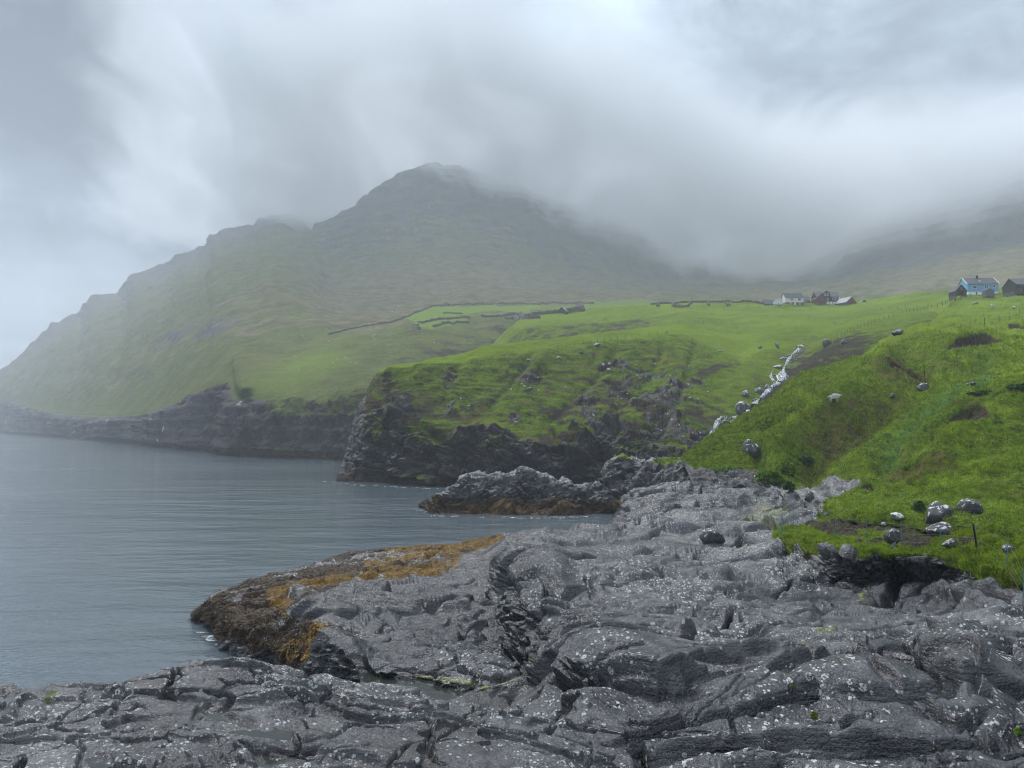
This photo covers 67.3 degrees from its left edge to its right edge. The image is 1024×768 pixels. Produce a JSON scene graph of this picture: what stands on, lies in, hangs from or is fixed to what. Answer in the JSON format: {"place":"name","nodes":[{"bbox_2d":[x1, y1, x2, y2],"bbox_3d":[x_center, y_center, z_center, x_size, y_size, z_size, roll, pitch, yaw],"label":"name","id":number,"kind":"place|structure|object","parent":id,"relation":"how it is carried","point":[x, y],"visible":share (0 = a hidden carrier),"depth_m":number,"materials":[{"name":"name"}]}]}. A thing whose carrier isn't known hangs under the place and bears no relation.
{"place":"outdoors","nodes":[
{"label":"outdoors","id":0,"kind":"place"},
{"bbox_2d":[0,433,745,689],"bbox_3d":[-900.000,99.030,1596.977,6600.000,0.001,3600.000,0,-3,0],"label":"sea","id":1,"kind":"structure","parent":0,"point":[120,562],"depth_m":85.09,"materials":[{"name":"grey liquid"}]},
{"bbox_2d":[196,632,216,644],"bbox_3d":[-16.452,14.347,42.981,5.491,0.001,1.018,-3,-4,45],"label":"sea foam","id":2,"kind":"object","parent":1,"relation":"on","point":[209,636],"visible":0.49,"depth_m":43.83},
{"bbox_2d":[0,160,1023,459],"bbox_3d":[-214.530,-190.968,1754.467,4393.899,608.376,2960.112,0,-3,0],"label":"mountain","id":3,"kind":"structure","parent":0,"point":[204,348],"depth_m":1056.63,"materials":[{"name":"green plant"}]},
{"bbox_2d":[328,321,391,334],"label":"stone wall","id":4,"kind":"structure","parent":3,"relation":"on","point":[342,330],"depth_m":505.17,"materials":[{"name":"grey stone"}]},
{"bbox_2d":[392,305,431,321],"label":"stone wall","id":5,"kind":"structure","parent":3,"relation":"on","point":[408,315],"depth_m":563.94,"materials":[{"name":"grey stone"}]},
{"bbox_2d":[411,325,420,329],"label":"stone wall","id":6,"kind":"structure","parent":3,"relation":"on","point":[415,327],"depth_m":440.12,"materials":[{"name":"grey stone"}]},
{"bbox_2d":[432,320,468,326],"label":"stone wall","id":7,"kind":"structure","parent":3,"relation":"on","point":[446,322],"depth_m":475.82,"materials":[{"name":"grey stone"}]},
{"bbox_2d":[443,312,461,313],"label":"stone wall","id":8,"kind":"structure","parent":3,"relation":"on","point":[451,313],"depth_m":537.41,"materials":[{"name":"grey stone"}]},
{"bbox_2d":[414,312,513,325],"bbox_3d":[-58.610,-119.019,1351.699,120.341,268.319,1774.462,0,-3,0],"label":"stone wall","id":9,"kind":"structure","parent":3,"relation":"on","point":[447,318],"depth_m":494.70,"materials":[{"name":"grey stone"}]},
{"bbox_2d":[432,301,593,306],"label":"stone wall","id":10,"kind":"structure","parent":3,"relation":"on","point":[484,303],"depth_m":676.03,"materials":[{"name":"grey stone"}]},
{"bbox_2d":[566,303,583,308],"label":"stone wall","id":11,"kind":"structure","parent":3,"relation":"on","point":[579,305],"depth_m":550.48,"materials":[{"name":"grey stone"}]},
{"bbox_2d":[0,0,1023,368],"label":"sky","id":12,"kind":"structure","parent":0,"point":[133,133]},
{"bbox_2d":[418,453,691,515],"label":"rock outcrop","id":13,"kind":"object","parent":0,"point":[623,474],"visible":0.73,"depth_m":107.21,"materials":[{"name":"grey stone"}]},
{"bbox_2d":[421,494,619,515],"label":"seaweed","id":14,"kind":"object","parent":13,"relation":"on","point":[440,505],"visible":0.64,"depth_m":105.45,"materials":[{"name":"brown plant"}]},
{"bbox_2d":[192,480,1023,767],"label":"rock platform","id":15,"kind":"object","parent":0,"point":[646,627],"visible":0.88,"depth_m":21.90,"materials":[{"name":"grey stone"}]},
{"bbox_2d":[0,657,642,767],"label":"rock slab","id":16,"kind":"object","parent":15,"relation":"on","point":[336,722],"visible":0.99,"depth_m":10.32,"materials":[{"name":"grey stone"}]},
{"bbox_2d":[83,752,109,767],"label":"tide pool","id":17,"kind":"structure","parent":16,"relation":"on","point":[101,764],"depth_m":8.84,"materials":[{"name":"grey liquid"}]},
{"bbox_2d":[123,733,150,744],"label":"tide pool","id":18,"kind":"structure","parent":16,"relation":"on","point":[137,742],"depth_m":9.59,"materials":[{"name":"grey liquid"}]},
{"bbox_2d":[127,719,154,727],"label":"tide pool","id":19,"kind":"structure","parent":16,"relation":"on","point":[149,720],"depth_m":10.27,"materials":[{"name":"grey liquid"}]},
{"bbox_2d":[187,704,296,740],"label":"tide pool","id":20,"kind":"structure","parent":16,"relation":"on","point":[284,735],"depth_m":10.05,"materials":[{"name":"grey liquid"}]},
{"bbox_2d":[253,756,296,767],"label":"tide pool","id":21,"kind":"structure","parent":16,"relation":"on","point":[265,761],"depth_m":8.89,"materials":[{"name":"grey liquid"}]},
{"bbox_2d":[188,534,496,666],"bbox_3d":[-12.125,12.276,51.812,19.086,5.706,52.164,0,-3,7],"label":"seaweed","id":22,"kind":"object","parent":15,"relation":"on","point":[236,626],"visible":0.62,"depth_m":42.90,"materials":[{"name":"brown plant"}]},
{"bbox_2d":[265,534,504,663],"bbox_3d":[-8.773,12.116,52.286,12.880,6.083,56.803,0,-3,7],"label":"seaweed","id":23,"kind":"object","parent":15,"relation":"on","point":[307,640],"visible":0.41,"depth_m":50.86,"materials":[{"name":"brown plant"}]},
{"bbox_2d":[359,672,480,700],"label":"tide pool","id":24,"kind":"structure","parent":15,"relation":"on","point":[432,689],"depth_m":20.78,"materials":[{"name":"grey liquid"}]},
{"bbox_2d":[699,528,724,543],"bbox_3d":[11.455,8.775,44.035,1.446,1.033,0.818,-3,0,10],"label":"boulder","id":25,"kind":"object","parent":15,"relation":"on","point":[708,535],"visible":0.87,"depth_m":43.71,"materials":[{"name":"grey stone"}]},
{"bbox_2d":[675,476,811,503],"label":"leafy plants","id":26,"kind":"object","parent":15,"relation":"on","point":[728,481],"visible":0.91,"depth_m":74.76,"materials":[{"name":"green plant"}]},
{"bbox_2d":[783,481,795,490],"bbox_3d":[21.325,7.829,59.168,1.160,0.834,0.872,0,-3,0],"label":"leafy plant","id":27,"kind":"object","parent":15,"relation":"on","point":[788,485],"visible":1,"depth_m":58.97,"materials":[{"name":"green plant"}]},
{"bbox_2d":[780,496,811,539],"bbox_3d":[14.343,7.127,40.325,1.199,2.183,5.077,-2,-4,38],"label":"net fence","id":28,"kind":"object","parent":15,"relation":"on","point":[793,516],"visible":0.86,"depth_m":41.16,"materials":[{"name":"teal plastic"}]},
{"bbox_2d":[804,491,814,501],"bbox_3d":[22.165,8.450,57.364,0.832,0.918,0.661,-17,-1,-20],"label":"boulder","id":29,"kind":"object","parent":15,"relation":"on","point":[808,494],"visible":0.85,"depth_m":57.16,"materials":[{"name":"grey stone"}]},
{"bbox_2d":[810,711,818,718],"bbox_3d":[5.243,5.728,13.330,0.163,0.141,0.127,0,-3,0],"label":"leafy plant","id":30,"kind":"object","parent":15,"relation":"on","point":[813,714],"visible":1,"depth_m":13.32,"materials":[{"name":"green plant"}]},
{"bbox_2d":[883,529,900,543],"bbox_3d":[14.750,5.930,29.859,0.626,0.623,0.446,-17,-1,-4],"label":"boulder","id":31,"kind":"object","parent":15,"relation":"on","point":[890,536],"visible":0.98,"depth_m":29.68,"materials":[{"name":"grey stone"}]},
{"bbox_2d":[835,517,1023,602],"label":"net fence","id":32,"kind":"object","parent":15,"relation":"on","point":[941,544],"visible":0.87,"depth_m":27.31,"materials":[{"name":"grey plastic"}]},
{"bbox_2d":[925,522,951,536],"bbox_3d":[17.145,5.830,30.804,1.010,0.532,0.754,-12,2,2],"label":"boulder","id":33,"kind":"object","parent":15,"relation":"on","point":[932,530],"visible":0.85,"depth_m":30.62,"materials":[{"name":"grey stone"}]},
{"bbox_2d":[942,538,958,548],"bbox_3d":[15.344,5.593,26.927,0.569,0.367,0.452,-5,-2,-7],"label":"boulder","id":34,"kind":"object","parent":15,"relation":"on","point":[949,542],"visible":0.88,"depth_m":26.79,"materials":[{"name":"grey stone"}]},
{"bbox_2d":[923,522,977,549],"bbox_3d":[14.293,5.056,25.039,1.662,1.070,0.084,-1,-3,10],"label":"iron post","id":35,"kind":"object","parent":15,"relation":"on","point":[974,532],"visible":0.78,"depth_m":24.91,"materials":[{"name":"black metal"}]},
{"bbox_2d":[1001,544,1013,553],"bbox_3d":[15.318,5.109,23.705,0.333,0.325,0.300,-23,-4,5],"label":"boulder","id":36,"kind":"object","parent":15,"relation":"on","point":[1004,548],"visible":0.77,"depth_m":23.65,"materials":[{"name":"grey stone"}]},
{"bbox_2d":[1014,726,1021,734],"bbox_3d":[8.133,5.569,12.363,0.133,0.153,0.121,0,-3,0],"label":"leafy plant","id":37,"kind":"object","parent":15,"relation":"on","point":[1017,729],"visible":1,"depth_m":12.34,"materials":[{"name":"green plant"}]},
{"bbox_2d":[336,290,948,486],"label":"headland","id":38,"kind":"structure","parent":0,"point":[422,423],"depth_m":179.60,"materials":[{"name":"green plant"}]},
{"bbox_2d":[505,314,540,321],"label":"stone wall","id":39,"kind":"structure","parent":38,"relation":"on","point":[516,317],"depth_m":388.85,"materials":[{"name":"grey stone"}]},
{"bbox_2d":[514,309,558,315],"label":"stone wall","id":40,"kind":"structure","parent":38,"relation":"on","point":[539,312],"depth_m":404.69,"materials":[{"name":"grey stone"}]},
{"bbox_2d":[558,307,567,314],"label":"hut","id":41,"kind":"object","parent":38,"relation":"on","point":[562,310],"visible":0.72,"depth_m":403.37,"materials":[{"name":"stone"}]},
{"bbox_2d":[566,308,584,312],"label":"stone wall","id":42,"kind":"structure","parent":38,"relation":"on","point":[575,309],"depth_m":408.47,"materials":[{"name":"grey stone"}]},
{"bbox_2d":[548,330,666,351],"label":"fence","id":43,"kind":"object","parent":38,"relation":"on","point":[597,340],"visible":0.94,"depth_m":214.61,"materials":[{"name":"wood"}]},
{"bbox_2d":[673,304,688,307],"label":"stone wall","id":44,"kind":"structure","parent":38,"relation":"on","point":[680,306],"depth_m":390.04,"materials":[{"name":"grey stone"}]},
{"bbox_2d":[651,300,763,304],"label":"stone wall","id":45,"kind":"structure","parent":38,"relation":"on","point":[740,301],"depth_m":409.42,"materials":[{"name":"grey stone"}]},
{"bbox_2d":[710,418,720,432],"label":"waterfall","id":46,"kind":"structure","parent":38,"relation":"on","point":[716,426],"depth_m":155.75,"materials":[{"name":"white liquid"}]},
{"bbox_2d":[720,411,746,418],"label":"waterfall","id":47,"kind":"structure","parent":38,"relation":"on","point":[728,417],"depth_m":161.62,"materials":[{"name":"white liquid"}]},
{"bbox_2d":[735,401,750,415],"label":"boulder","id":48,"kind":"object","parent":38,"relation":"on","point":[741,407],"visible":0.65,"depth_m":137.98,"materials":[{"name":"grey stone"}]},
{"bbox_2d":[741,390,748,396],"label":"boulder","id":49,"kind":"object","parent":38,"relation":"on","point":[744,393],"visible":1,"depth_m":174.20,"materials":[{"name":"grey stone"}]},
{"bbox_2d":[754,387,763,393],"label":"boulder","id":50,"kind":"object","parent":38,"relation":"on","point":[759,390],"visible":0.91,"depth_m":177.11,"materials":[{"name":"grey stone"}]},
{"bbox_2d":[762,300,773,305],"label":"outbuilding","id":51,"kind":"structure","parent":38,"relation":"on","point":[767,302],"depth_m":396.91,"materials":[{"name":"stone"}]},
{"bbox_2d":[758,382,780,400],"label":"waterfall","id":52,"kind":"structure","parent":38,"relation":"on","point":[764,394],"depth_m":177.96,"materials":[{"name":"white liquid"}]},
{"bbox_2d":[773,299,780,305],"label":"shed","id":53,"kind":"structure","parent":38,"relation":"on","point":[776,301],"depth_m":395.72,"materials":[{"name":"stone"}]},
{"bbox_2d":[776,367,787,381],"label":"waterfall","id":54,"kind":"structure","parent":38,"relation":"on","point":[783,374],"depth_m":196.62,"materials":[{"name":"white liquid"}]},
{"bbox_2d":[781,293,803,305],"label":"house","id":55,"kind":"structure","parent":38,"relation":"on","point":[793,298],"depth_m":402.48,"materials":[{"name":"white"}]},
{"bbox_2d":[791,345,803,354],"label":"waterfall","id":56,"kind":"structure","parent":38,"relation":"on","point":[796,350],"depth_m":222.19,"materials":[{"name":"white liquid"}]},
{"bbox_2d":[803,296,809,302],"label":"outbuilding","id":57,"kind":"structure","parent":38,"relation":"on","point":[806,299],"depth_m":408.93,"materials":[{"name":"stone"}]},
{"bbox_2d":[811,293,826,305],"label":"barn","id":58,"kind":"structure","parent":38,"relation":"on","point":[820,299],"depth_m":403.02,"materials":[{"name":"wood"}]},
{"bbox_2d":[811,291,839,304],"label":"house","id":59,"kind":"structure","parent":38,"relation":"on","point":[833,298],"depth_m":404.27,"materials":[{"name":"white"}]},
{"bbox_2d":[822,339,831,346],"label":"boulder","id":60,"kind":"object","parent":38,"relation":"on","point":[826,342],"visible":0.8,"depth_m":208.26,"materials":[{"name":"grey stone"}]},
{"bbox_2d":[835,296,856,305],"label":"barn","id":61,"kind":"structure","parent":38,"relation":"on","point":[845,301],"depth_m":395.87,"materials":[{"name":"metal"}]},
{"bbox_2d":[831,300,947,341],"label":"fence","id":62,"kind":"object","parent":38,"relation":"on","point":[883,317],"visible":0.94,"depth_m":251.75,"materials":[{"name":"wood"}]},
{"bbox_2d":[948,284,966,300],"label":"shed","id":63,"kind":"structure","parent":38,"relation":"on","point":[956,291],"depth_m":268.28,"materials":[{"name":"wood"}]},
{"bbox_2d":[958,275,999,294],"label":"house","id":64,"kind":"structure","parent":38,"relation":"on","point":[975,286],"depth_m":287.98,"materials":[{"name":"blue"}]},
{"bbox_2d":[982,288,993,297],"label":"shed","id":65,"kind":"structure","parent":38,"relation":"on","point":[988,293],"depth_m":266.00,"materials":[{"name":"stone"}]},
{"bbox_2d":[1001,279,1023,296],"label":"house","id":66,"kind":"structure","parent":38,"relation":"on","point":[1011,287],"depth_m":271.43,"materials":[{"name":"stone"}]},
{"bbox_2d":[681,289,1023,590],"bbox_3d":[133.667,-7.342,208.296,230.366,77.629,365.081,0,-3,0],"label":"green hill","id":67,"kind":"structure","parent":0,"point":[959,314],"depth_m":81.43,"materials":[{"name":"green plant"}]},
{"bbox_2d":[709,464,733,471],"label":"leafy plant","id":68,"kind":"object","parent":67,"relation":"on","point":[719,468],"visible":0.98,"depth_m":81.69,"materials":[{"name":"green plant"}]},
{"bbox_2d":[741,439,760,457],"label":"boulder","id":69,"kind":"object","parent":67,"relation":"on","point":[751,448],"visible":0.83,"depth_m":88.62,"materials":[{"name":"grey stone"}]},
{"bbox_2d":[754,467,786,482],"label":"leafy plant","id":70,"kind":"object","parent":67,"relation":"on","point":[770,474],"visible":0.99,"depth_m":73.53,"materials":[{"name":"green plant"}]},
{"bbox_2d":[776,460,796,474],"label":"leafy plant","id":71,"kind":"object","parent":67,"relation":"on","point":[786,467],"visible":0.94,"depth_m":75.43,"materials":[{"name":"green plant"}]},
{"bbox_2d":[799,454,814,463],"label":"leafy plant","id":72,"kind":"object","parent":67,"relation":"on","point":[807,459],"visible":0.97,"depth_m":79.78,"materials":[{"name":"green plant"}]},
{"bbox_2d":[827,393,841,402],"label":"sheep","id":73,"kind":"object","parent":67,"relation":"on","point":[834,396],"visible":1,"depth_m":87.45},
{"bbox_2d":[890,512,903,519],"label":"stone","id":74,"kind":"object","parent":67,"relation":"on","point":[897,516],"visible":1,"depth_m":41.14,"materials":[{"name":"grey stone"}]},
{"bbox_2d":[891,329,903,335],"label":"boulder","id":75,"kind":"object","parent":67,"relation":"on","point":[897,332],"visible":0.98,"depth_m":116.92,"materials":[{"name":"grey stone"}]},
{"bbox_2d":[911,499,926,511],"bbox_3d":[22.947,6.875,43.376,0.929,0.735,0.624,0,-3,0],"label":"leafy plant","id":76,"kind":"object","parent":67,"relation":"on","point":[917,505],"visible":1,"depth_m":43.27,"materials":[{"name":"green plant"}]},
{"bbox_2d":[917,383,927,390],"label":"boulder","id":77,"kind":"object","parent":67,"relation":"on","point":[922,386],"visible":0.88,"depth_m":89.55,"materials":[{"name":"grey stone"}]},
{"bbox_2d":[830,434,1022,530],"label":"wild flowers","id":78,"kind":"object","parent":67,"relation":"on","point":[926,494],"visible":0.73,"depth_m":49.12,"materials":[{"name":"yellow plant"}]},
{"bbox_2d":[925,501,953,523],"bbox_3d":[21.651,6.558,39.130,1.495,1.104,1.210,-37,-17,10],"label":"boulder","id":79,"kind":"object","parent":67,"relation":"on","point":[937,511],"visible":0.9,"depth_m":38.80,"materials":[{"name":"grey stone"}]},
{"bbox_2d":[956,498,983,514],"bbox_3d":[24.700,6.704,41.424,1.357,1.073,0.768,-2,1,28],"label":"boulder","id":80,"kind":"object","parent":67,"relation":"on","point":[970,506],"visible":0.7,"depth_m":41.14,"materials":[{"name":"grey stone"}]},
{"bbox_2d":[965,389,991,394],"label":"leafy plant","id":81,"kind":"object","parent":67,"relation":"on","point":[979,392],"visible":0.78,"depth_m":70.72,"materials":[{"name":"green plant"}]},
{"bbox_2d":[1005,383,1023,388],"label":"leafy plant","id":82,"kind":"object","parent":67,"relation":"on","point":[1015,386],"visible":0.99,"depth_m":67.96,"materials":[{"name":"green plant"}]}
]}

